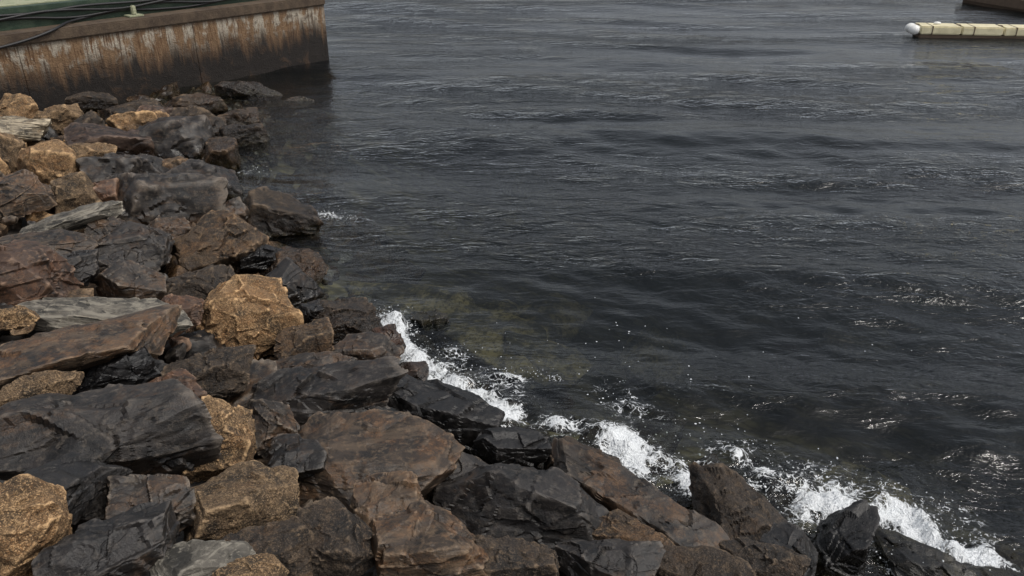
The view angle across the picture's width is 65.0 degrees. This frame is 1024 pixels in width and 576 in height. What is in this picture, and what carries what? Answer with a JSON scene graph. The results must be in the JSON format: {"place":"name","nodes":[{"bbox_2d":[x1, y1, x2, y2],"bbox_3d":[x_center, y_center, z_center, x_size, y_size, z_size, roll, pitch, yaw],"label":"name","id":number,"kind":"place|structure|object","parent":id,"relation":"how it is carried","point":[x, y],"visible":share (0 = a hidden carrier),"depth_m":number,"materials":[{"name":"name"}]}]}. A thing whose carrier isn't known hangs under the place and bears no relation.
{"place":"outdoors","nodes":[
{"label":"outdoors","id":0,"kind":"place"},
{"bbox_2d":[0,101,1023,575],"bbox_3d":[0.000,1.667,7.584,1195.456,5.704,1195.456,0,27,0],"label":"ground","id":1,"kind":"structure","parent":0,"point":[798,427],"depth_m":10.68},
{"bbox_2d":[0,132,25,172],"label":"granite boulder","id":2,"kind":"object","parent":1,"relation":"on","point":[11,145],"visible":0.48,"depth_m":12.04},
{"bbox_2d":[0,239,83,305],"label":"red stone boulder","id":3,"kind":"object","parent":1,"relation":"on","point":[32,270],"visible":0.77,"depth_m":7.27,"materials":[{"name":"stone"}]},
{"bbox_2d":[82,221,174,286],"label":"slate boulder","id":4,"kind":"object","parent":1,"relation":"on","point":[148,246],"visible":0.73,"depth_m":9.13,"materials":[{"name":"stone"}]},
{"bbox_2d":[0,0,334,113],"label":"concrete pier","id":5,"kind":"structure","parent":1,"relation":"on","point":[55,52],"depth_m":18.58,"materials":[{"name":"brown concrete"}]},
{"bbox_2d":[166,159,243,201],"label":"slate boulder","id":6,"kind":"object","parent":1,"relation":"on","point":[234,188],"visible":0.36,"depth_m":12.36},
{"bbox_2d":[170,209,268,274],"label":"brown granite boulder","id":7,"kind":"object","parent":1,"relation":"on","point":[222,237],"visible":0.66,"depth_m":9.71,"materials":[{"name":"stone"}]},
{"bbox_2d":[149,215,191,238],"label":"slate boulder","id":8,"kind":"object","parent":7,"relation":"on","point":[174,227],"visible":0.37,"depth_m":9.83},
{"bbox_2d":[186,274,303,360],"bbox_3d":[-2.798,0.392,8.126,1.296,1.006,0.988,-6,28,-20],"label":"granite boulder","id":9,"kind":"object","parent":1,"relation":"on","point":[260,312],"visible":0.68,"depth_m":7.83,"materials":[{"name":"stone"}]},
{"bbox_2d":[243,186,323,240],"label":"brown granite boulder","id":10,"kind":"object","parent":1,"relation":"on","point":[279,215],"visible":0.75,"depth_m":11.26,"materials":[{"name":"stone"}]},
{"bbox_2d":[253,409,464,510],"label":"rusty slate slab","id":11,"kind":"structure","parent":1,"relation":"on","point":[358,445],"depth_m":5.55,"materials":[{"name":"stone"}]},
{"bbox_2d":[265,433,326,481],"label":"wet slate boulder","id":12,"kind":"object","parent":11,"relation":"on","point":[306,458],"visible":0.69,"depth_m":5.38,"materials":[{"name":"stone"}]},
{"bbox_2d":[350,470,423,525],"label":"rusty slate slab","id":13,"kind":"structure","parent":11,"relation":"on","point":[374,495],"depth_m":4.85,"materials":[{"name":"stone"}]},
{"bbox_2d":[440,344,499,371],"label":"submerged boulder","id":14,"kind":"object","parent":1,"relation":"on","point":[474,362],"visible":0.2,"depth_m":9.50,"materials":[{"name":"stone"}]},
{"bbox_2d":[0,81,945,575],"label":"riprap rubble","id":15,"kind":"object","parent":1,"relation":"on","point":[394,265],"visible":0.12,"depth_m":9.80,"materials":[{"name":"stone"}]},
{"bbox_2d":[0,93,38,118],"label":"granite boulder","id":16,"kind":"object","parent":15,"relation":"on","point":[21,105],"visible":0.62,"depth_m":15.09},
{"bbox_2d":[0,305,39,330],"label":"granite boulder","id":17,"kind":"object","parent":15,"relation":"on","point":[16,317],"visible":1,"depth_m":6.19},
{"bbox_2d":[0,116,51,141],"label":"schist slab","id":18,"kind":"structure","parent":15,"relation":"on","point":[24,129],"depth_m":13.62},
{"bbox_2d":[0,169,56,217],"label":"rusty slate slab","id":19,"kind":"structure","parent":15,"relation":"on","point":[23,192],"depth_m":9.80,"materials":[{"name":"stone"}]},
{"bbox_2d":[0,474,71,575],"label":"granite boulder","id":20,"kind":"object","parent":15,"relation":"on","point":[35,517],"visible":0.84,"depth_m":3.84,"materials":[{"name":"stone"}]},
{"bbox_2d":[0,370,83,406],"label":"granite boulder","id":21,"kind":"object","parent":15,"relation":"on","point":[45,382],"visible":0.73,"depth_m":5.28,"materials":[{"name":"stone"}]},
{"bbox_2d":[16,139,79,184],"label":"granite boulder","id":22,"kind":"object","parent":15,"relation":"on","point":[46,162],"visible":0.56,"depth_m":11.58,"materials":[{"name":"stone"}]},
{"bbox_2d":[0,228,98,255],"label":"rusty slate slab","id":23,"kind":"structure","parent":15,"relation":"on","point":[60,242],"depth_m":8.44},
{"bbox_2d":[32,103,83,134],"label":"granite boulder","id":24,"kind":"object","parent":15,"relation":"on","point":[62,116],"visible":0.56,"depth_m":14.66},
{"bbox_2d":[2,452,132,531],"bbox_3d":[-2.427,1.127,4.338,0.989,0.375,0.496,-12,27,-36],"label":"wet slate boulder","id":25,"kind":"object","parent":15,"relation":"on","point":[81,479],"visible":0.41,"depth_m":4.32,"materials":[{"name":"stone"}]},
{"bbox_2d":[19,200,124,233],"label":"schist slab","id":26,"kind":"structure","parent":15,"relation":"on","point":[79,217],"depth_m":9.21,"materials":[{"name":"stone"}]},
{"bbox_2d":[50,171,101,214],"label":"granite boulder","id":27,"kind":"object","parent":15,"relation":"on","point":[72,191],"visible":0.68,"depth_m":10.21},
{"bbox_2d":[62,249,100,284],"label":"slate boulder","id":28,"kind":"object","parent":15,"relation":"on","point":[85,263],"visible":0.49,"depth_m":8.01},
{"bbox_2d":[74,110,104,125],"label":"brown granite boulder","id":29,"kind":"object","parent":15,"relation":"on","point":[90,116],"visible":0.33,"depth_m":14.51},
{"bbox_2d":[0,304,181,389],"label":"rusty slate slab","id":30,"kind":"structure","parent":15,"relation":"on","point":[78,347],"depth_m":5.80,"materials":[{"name":"stone"}]},
{"bbox_2d":[65,91,117,110],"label":"brown granite boulder","id":31,"kind":"object","parent":15,"relation":"on","point":[87,100],"visible":0.84,"depth_m":16.69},
{"bbox_2d":[67,142,116,157],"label":"granite boulder","id":32,"kind":"object","parent":15,"relation":"on","point":[98,149],"visible":0.3,"depth_m":12.84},
{"bbox_2d":[84,216,125,241],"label":"slate boulder","id":33,"kind":"object","parent":15,"relation":"on","point":[98,230],"visible":0.43,"depth_m":9.25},
{"bbox_2d":[31,499,179,575],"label":"slate boulder","id":34,"kind":"object","parent":15,"relation":"on","point":[138,540],"visible":0.94,"depth_m":3.80,"materials":[{"name":"stone"}]},
{"bbox_2d":[18,296,193,336],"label":"schist slab","id":35,"kind":"structure","parent":15,"relation":"on","point":[54,313],"depth_m":6.81,"materials":[{"name":"stone"}]},
{"bbox_2d":[90,250,126,285],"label":"slate boulder","id":36,"kind":"object","parent":15,"relation":"on","point":[105,261],"visible":0.32,"depth_m":8.37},
{"bbox_2d":[64,122,154,155],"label":"red stone boulder","id":37,"kind":"object","parent":15,"relation":"on","point":[131,142],"visible":0.42,"depth_m":13.46,"materials":[{"name":"stone"}]},
{"bbox_2d":[76,152,142,182],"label":"slate boulder","id":38,"kind":"object","parent":15,"relation":"on","point":[95,169],"visible":0.37,"depth_m":11.81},
{"bbox_2d":[0,378,223,482],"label":"slate boulder","id":39,"kind":"object","parent":15,"relation":"on","point":[160,427],"visible":0.8,"depth_m":4.88,"materials":[{"name":"stone"}]},
{"bbox_2d":[74,346,161,394],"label":"wet slate boulder","id":40,"kind":"object","parent":15,"relation":"on","point":[137,367],"visible":0.68,"depth_m":5.79,"materials":[{"name":"stone"}]},
{"bbox_2d":[94,259,166,299],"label":"slate boulder","id":41,"kind":"object","parent":15,"relation":"on","point":[119,278],"visible":0.78,"depth_m":8.05,"materials":[{"name":"stone"}]},
{"bbox_2d":[99,98,163,119],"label":"brown granite boulder","id":42,"kind":"object","parent":15,"relation":"on","point":[133,105],"visible":0.44,"depth_m":16.12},
{"bbox_2d":[106,110,168,130],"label":"granite boulder","id":43,"kind":"object","parent":15,"relation":"on","point":[127,121],"visible":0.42,"depth_m":14.96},
{"bbox_2d":[104,474,195,532],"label":"slate boulder","id":44,"kind":"object","parent":15,"relation":"on","point":[127,493],"visible":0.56,"depth_m":4.34,"materials":[{"name":"stone"}]},
{"bbox_2d":[131,154,168,173],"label":"slate boulder","id":45,"kind":"object","parent":15,"relation":"on","point":[151,164],"visible":0.33,"depth_m":12.62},
{"bbox_2d":[136,105,172,115],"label":"red stone boulder","id":46,"kind":"object","parent":15,"relation":"on","point":[168,110],"visible":0.22,"depth_m":15.87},
{"bbox_2d":[106,172,227,224],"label":"slate boulder","id":47,"kind":"object","parent":15,"relation":"on","point":[146,198],"visible":0.48,"depth_m":10.44,"materials":[{"name":"stone"}]},
{"bbox_2d":[93,177,119,201],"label":"red stone boulder","id":48,"kind":"object","parent":47,"relation":"on","point":[105,190],"visible":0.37,"depth_m":10.40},
{"bbox_2d":[162,156,187,169],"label":"brown granite boulder","id":49,"kind":"object","parent":15,"relation":"on","point":[169,163],"visible":0.21,"depth_m":12.89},
{"bbox_2d":[136,115,215,159],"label":"slate boulder","id":50,"kind":"object","parent":15,"relation":"on","point":[187,137],"visible":0.38,"depth_m":13.83,"materials":[{"name":"stone"}]},
{"bbox_2d":[148,368,206,398],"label":"red stone boulder","id":51,"kind":"object","parent":15,"relation":"on","point":[186,378],"visible":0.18,"depth_m":5.81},
{"bbox_2d":[161,293,204,340],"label":"red stone boulder","id":52,"kind":"object","parent":15,"relation":"on","point":[192,307],"visible":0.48,"depth_m":7.55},
{"bbox_2d":[164,92,227,114],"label":"brown granite boulder","id":53,"kind":"object","parent":15,"relation":"on","point":[214,105],"visible":0.6,"depth_m":17.07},
{"bbox_2d":[169,106,226,136],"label":"brown granite boulder","id":54,"kind":"object","parent":15,"relation":"on","point":[217,123],"visible":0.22,"depth_m":15.26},
{"bbox_2d":[165,264,234,299],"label":"brown granite boulder","id":55,"kind":"object","parent":15,"relation":"on","point":[202,283],"visible":0.3,"depth_m":8.35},
{"bbox_2d":[161,344,255,398],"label":"brown granite boulder","id":56,"kind":"object","parent":15,"relation":"on","point":[223,372],"visible":0.84,"depth_m":6.39,"materials":[{"name":"stone"}]},
{"bbox_2d":[181,395,256,483],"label":"granite boulder","id":57,"kind":"object","parent":15,"relation":"on","point":[234,427],"visible":0.57,"depth_m":5.30,"materials":[{"name":"stone"}]},
{"bbox_2d":[201,136,240,175],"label":"brown granite boulder","id":58,"kind":"object","parent":15,"relation":"on","point":[222,151],"visible":0.67,"depth_m":13.87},
{"bbox_2d":[225,196,248,221],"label":"slate boulder","id":59,"kind":"object","parent":15,"relation":"on","point":[237,206],"visible":0.43,"depth_m":10.98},
{"bbox_2d":[217,107,260,124],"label":"brown granite boulder","id":60,"kind":"object","parent":15,"relation":"on","point":[248,116],"visible":0.57,"depth_m":16.25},
{"bbox_2d":[183,460,299,541],"bbox_3d":[-1.559,1.294,4.666,0.680,0.431,0.544,-3,17,-25],"label":"granite boulder","id":61,"kind":"object","parent":15,"relation":"on","point":[235,498],"visible":0.65,"depth_m":4.52,"materials":[{"name":"stone"}]},
{"bbox_2d":[218,123,269,148],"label":"brown granite boulder","id":62,"kind":"object","parent":15,"relation":"on","point":[254,134],"visible":0.79,"depth_m":15.26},
{"bbox_2d":[214,81,283,101],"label":"brown granite boulder","id":63,"kind":"object","parent":15,"relation":"on","point":[242,90],"visible":0.94,"depth_m":18.59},
{"bbox_2d":[212,553,288,575],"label":"granite boulder","id":64,"kind":"object","parent":15,"relation":"on","point":[262,564],"visible":1,"depth_m":3.86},
{"bbox_2d":[238,244,281,272],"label":"wet slate boulder","id":65,"kind":"object","parent":15,"relation":"on","point":[261,258],"visible":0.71,"depth_m":9.85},
{"bbox_2d":[244,398,299,458],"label":"slate boulder","id":66,"kind":"object","parent":15,"relation":"on","point":[272,419],"visible":0.62,"depth_m":5.69,"materials":[{"name":"stone"}]},
{"bbox_2d":[265,96,318,117],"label":"brown granite boulder","id":67,"kind":"object","parent":15,"relation":"on","point":[274,111],"visible":0.81,"depth_m":18.23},
{"bbox_2d":[260,246,328,284],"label":"brown granite boulder","id":68,"kind":"object","parent":15,"relation":"on","point":[310,263],"visible":0.58,"depth_m":9.96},
{"bbox_2d":[265,257,324,308],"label":"slate boulder","id":69,"kind":"object","parent":15,"relation":"on","point":[300,285],"visible":0.49,"depth_m":9.23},
{"bbox_2d":[274,317,334,359],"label":"brown granite boulder","id":70,"kind":"object","parent":15,"relation":"on","point":[316,335],"visible":0.7,"depth_m":7.62,"materials":[{"name":"stone"}]},
{"bbox_2d":[298,299,324,323],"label":"wet slate boulder","id":71,"kind":"object","parent":15,"relation":"on","point":[311,310],"visible":0.37,"depth_m":8.58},
{"bbox_2d":[274,351,356,369],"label":"slate boulder","id":72,"kind":"object","parent":15,"relation":"on","point":[309,360],"visible":0.29,"depth_m":7.25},
{"bbox_2d":[246,356,407,425],"bbox_3d":[-1.545,0.925,6.621,1.379,0.707,0.689,-3,26,-9],"label":"slate boulder","id":73,"kind":"object","parent":15,"relation":"on","point":[347,386],"visible":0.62,"depth_m":6.43,"materials":[{"name":"stone"}]},
{"bbox_2d":[296,496,373,575],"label":"brown granite boulder","id":74,"kind":"object","parent":15,"relation":"on","point":[340,545],"visible":0.74,"depth_m":4.25,"materials":[{"name":"stone"}]},
{"bbox_2d":[221,516,314,575],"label":"brown granite boulder","id":75,"kind":"object","parent":74,"relation":"on","point":[286,543],"visible":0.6,"depth_m":4.13,"materials":[{"name":"stone"}]},
{"bbox_2d":[149,539,255,575],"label":"schist slab","id":76,"kind":"structure","parent":75,"relation":"on","point":[195,557],"depth_m":3.87,"materials":[{"name":"stone"}]},
{"bbox_2d":[313,297,382,344],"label":"brown granite boulder","id":77,"kind":"object","parent":15,"relation":"on","point":[353,315],"visible":0.49,"depth_m":8.57,"materials":[{"name":"stone"}]},
{"bbox_2d":[331,331,404,360],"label":"slate boulder","id":78,"kind":"object","parent":15,"relation":"on","point":[367,345],"visible":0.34,"depth_m":7.69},
{"bbox_2d":[352,405,396,412],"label":"wet slate boulder","id":79,"kind":"object","parent":15,"relation":"on","point":[375,407],"visible":0.14,"depth_m":6.49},
{"bbox_2d":[372,324,405,348],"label":"red stone boulder","id":80,"kind":"object","parent":15,"relation":"on","point":[391,333],"visible":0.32,"depth_m":8.34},
{"bbox_2d":[387,374,418,410],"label":"wet slate boulder","id":81,"kind":"object","parent":15,"relation":"on","point":[392,402],"visible":0.11,"depth_m":6.92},
{"bbox_2d":[401,361,428,380],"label":"red stone boulder","id":82,"kind":"object","parent":15,"relation":"on","point":[419,370],"visible":0.55,"depth_m":7.78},
{"bbox_2d":[403,309,449,335],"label":"wet slate boulder","id":83,"kind":"object","parent":15,"relation":"on","point":[435,322],"visible":0.95,"depth_m":9.21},
{"bbox_2d":[369,500,488,575],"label":"boulder","id":84,"kind":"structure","parent":15,"relation":"on","point":[422,538],"depth_m":4.28,"materials":[{"name":"stone"}]},
{"bbox_2d":[393,379,504,455],"bbox_3d":[-0.704,1.125,7.107,1.310,0.582,0.788,17,35,13],"label":"wet slate boulder","id":85,"kind":"object","parent":15,"relation":"on","point":[465,418],"visible":0.39,"depth_m":6.82,"materials":[{"name":"stone"}]},
{"bbox_2d":[428,452,488,496],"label":"slate boulder","id":86,"kind":"object","parent":15,"relation":"on","point":[466,462],"visible":0.17,"depth_m":5.73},
{"bbox_2d":[470,426,551,467],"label":"wet slate boulder","id":87,"kind":"object","parent":15,"relation":"on","point":[524,447],"visible":0.88,"depth_m":6.48,"materials":[{"name":"stone"}]},
{"bbox_2d":[472,534,559,575],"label":"brown granite boulder","id":88,"kind":"object","parent":15,"relation":"on","point":[509,556],"visible":0.74,"depth_m":4.42,"materials":[{"name":"stone"}]},
{"bbox_2d":[544,436,620,469],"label":"brown granite boulder","id":89,"kind":"object","parent":15,"relation":"on","point":[548,463],"visible":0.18,"depth_m":6.55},
{"bbox_2d":[555,539,665,575],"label":"slate boulder","id":90,"kind":"object","parent":15,"relation":"on","point":[606,557],"visible":0.97,"depth_m":4.66,"materials":[{"name":"stone"}]},
{"bbox_2d":[552,437,729,548],"bbox_3d":[0.910,1.571,5.691,1.820,0.428,0.549,25,34,39],"label":"slate boulder","id":91,"kind":"object","parent":15,"relation":"on","point":[608,484],"visible":0.52,"depth_m":5.56,"materials":[{"name":"stone"}]},
{"bbox_2d":[719,537,810,575],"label":"brown granite boulder","id":92,"kind":"object","parent":91,"relation":"on","point":[765,559],"visible":0.69,"depth_m":5.06,"materials":[{"name":"stone"}]},
{"bbox_2d":[688,462,788,541],"bbox_3d":[1.708,1.715,5.913,0.662,0.514,1.069,-9,28,-5],"label":"brown granite boulder","id":93,"kind":"object","parent":15,"relation":"on","point":[732,503],"visible":0.51,"depth_m":5.84,"materials":[{"name":"stone"}]},
{"bbox_2d":[759,522,817,575],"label":"wet slate boulder","id":94,"kind":"object","parent":15,"relation":"on","point":[795,538],"visible":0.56,"depth_m":5.35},
{"bbox_2d":[807,499,879,575],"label":"wet slate boulder","id":95,"kind":"object","parent":15,"relation":"on","point":[841,541],"visible":0.86,"depth_m":5.68,"materials":[{"name":"stone"}]},
{"bbox_2d":[873,527,976,575],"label":"wet slate boulder","id":96,"kind":"object","parent":15,"relation":"on","point":[909,556],"visible":0.96,"depth_m":5.81,"materials":[{"name":"stone"}]},
{"bbox_2d":[949,543,1023,572],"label":"wet slate boulder","id":97,"kind":"object","parent":15,"relation":"on","point":[1008,553],"visible":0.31,"depth_m":6.04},
{"bbox_2d":[961,563,1023,575],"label":"wet slate boulder","id":98,"kind":"object","parent":15,"relation":"on","point":[983,571],"visible":0.55,"depth_m":5.77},
{"bbox_2d":[475,298,517,314],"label":"submerged boulder","id":99,"kind":"object","parent":1,"relation":"on","point":[508,306],"visible":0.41,"depth_m":11.09,"materials":[{"name":"stone"}]},
{"bbox_2d":[428,463,608,549],"bbox_3d":[-0.029,1.497,5.428,1.502,0.706,0.784,0,20,20],"label":"slate boulder","id":100,"kind":"object","parent":1,"relation":"on","point":[551,507],"visible":0.67,"depth_m":5.17,"materials":[{"name":"stone"}]},
{"bbox_2d":[592,508,673,545],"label":"brown granite boulder","id":101,"kind":"object","parent":100,"relation":"on","point":[617,523],"visible":0.43,"depth_m":5.10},
{"bbox_2d":[655,544,755,575],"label":"brown granite boulder","id":102,"kind":"object","parent":101,"relation":"on","point":[702,560],"visible":0.59,"depth_m":4.74,"materials":[{"name":"stone"}]},
{"bbox_2d":[515,302,571,345],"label":"submerged boulder","id":103,"kind":"object","parent":1,"relation":"on","point":[554,333],"visible":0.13,"depth_m":10.62,"materials":[{"name":"stone"}]},
{"bbox_2d":[619,360,682,395],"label":"submerged boulder","id":104,"kind":"object","parent":1,"relation":"on","point":[649,383],"visible":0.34,"depth_m":9.91,"materials":[{"name":"stone"}]},
{"bbox_2d":[806,461,916,522],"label":"submerged boulder","id":105,"kind":"object","parent":1,"relation":"on","point":[858,479],"visible":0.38,"depth_m":7.71,"materials":[{"name":"stone"}]},
{"bbox_2d":[94,0,1023,575],"bbox_3d":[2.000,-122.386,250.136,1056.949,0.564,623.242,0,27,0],"label":"water","id":106,"kind":"structure","parent":0,"point":[812,198],"depth_m":13.47,"materials":[{"name":"black liquid"}]},
{"bbox_2d":[346,281,478,319],"bbox_3d":[-1.311,0.145,10.377,2.359,0.437,0.788,12,32,30],"label":"submerged ledge","id":107,"kind":"object","parent":106,"relation":"in","point":[457,302],"visible":0.69,"depth_m":10.12,"materials":[{"name":"stone"}]},
{"bbox_2d":[435,307,548,385],"bbox_3d":[-0.264,0.612,9.500,2.301,0.357,0.998,20,36,40],"label":"submerged ledge","id":108,"kind":"object","parent":106,"relation":"in","point":[480,331],"visible":0.64,"depth_m":9.32,"materials":[{"name":"stone"}]},
{"bbox_2d":[504,330,592,392],"bbox_3d":[0.305,0.772,9.084,1.278,0.475,0.726,11,32,28],"label":"submerged ledge","id":109,"kind":"object","parent":106,"relation":"in","point":[543,353],"visible":0.65,"depth_m":8.85,"materials":[{"name":"stone"}]},
{"bbox_2d":[255,167,1014,574],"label":"sea spray","id":110,"kind":"object","parent":106,"relation":"on","point":[675,435],"visible":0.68,"depth_m":6.87,"materials":[{"name":"white liquid"}]},
{"bbox_2d":[905,22,1023,38],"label":"floating dock","id":111,"kind":"object","parent":106,"relation":"on","point":[948,30],"visible":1,"depth_m":25.29,"materials":[{"name":"beige plastic"}]},
{"bbox_2d":[962,0,1023,11],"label":"wooden dock","id":112,"kind":"object","parent":106,"relation":"in","point":[1017,5],"visible":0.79,"depth_m":30.99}
]}

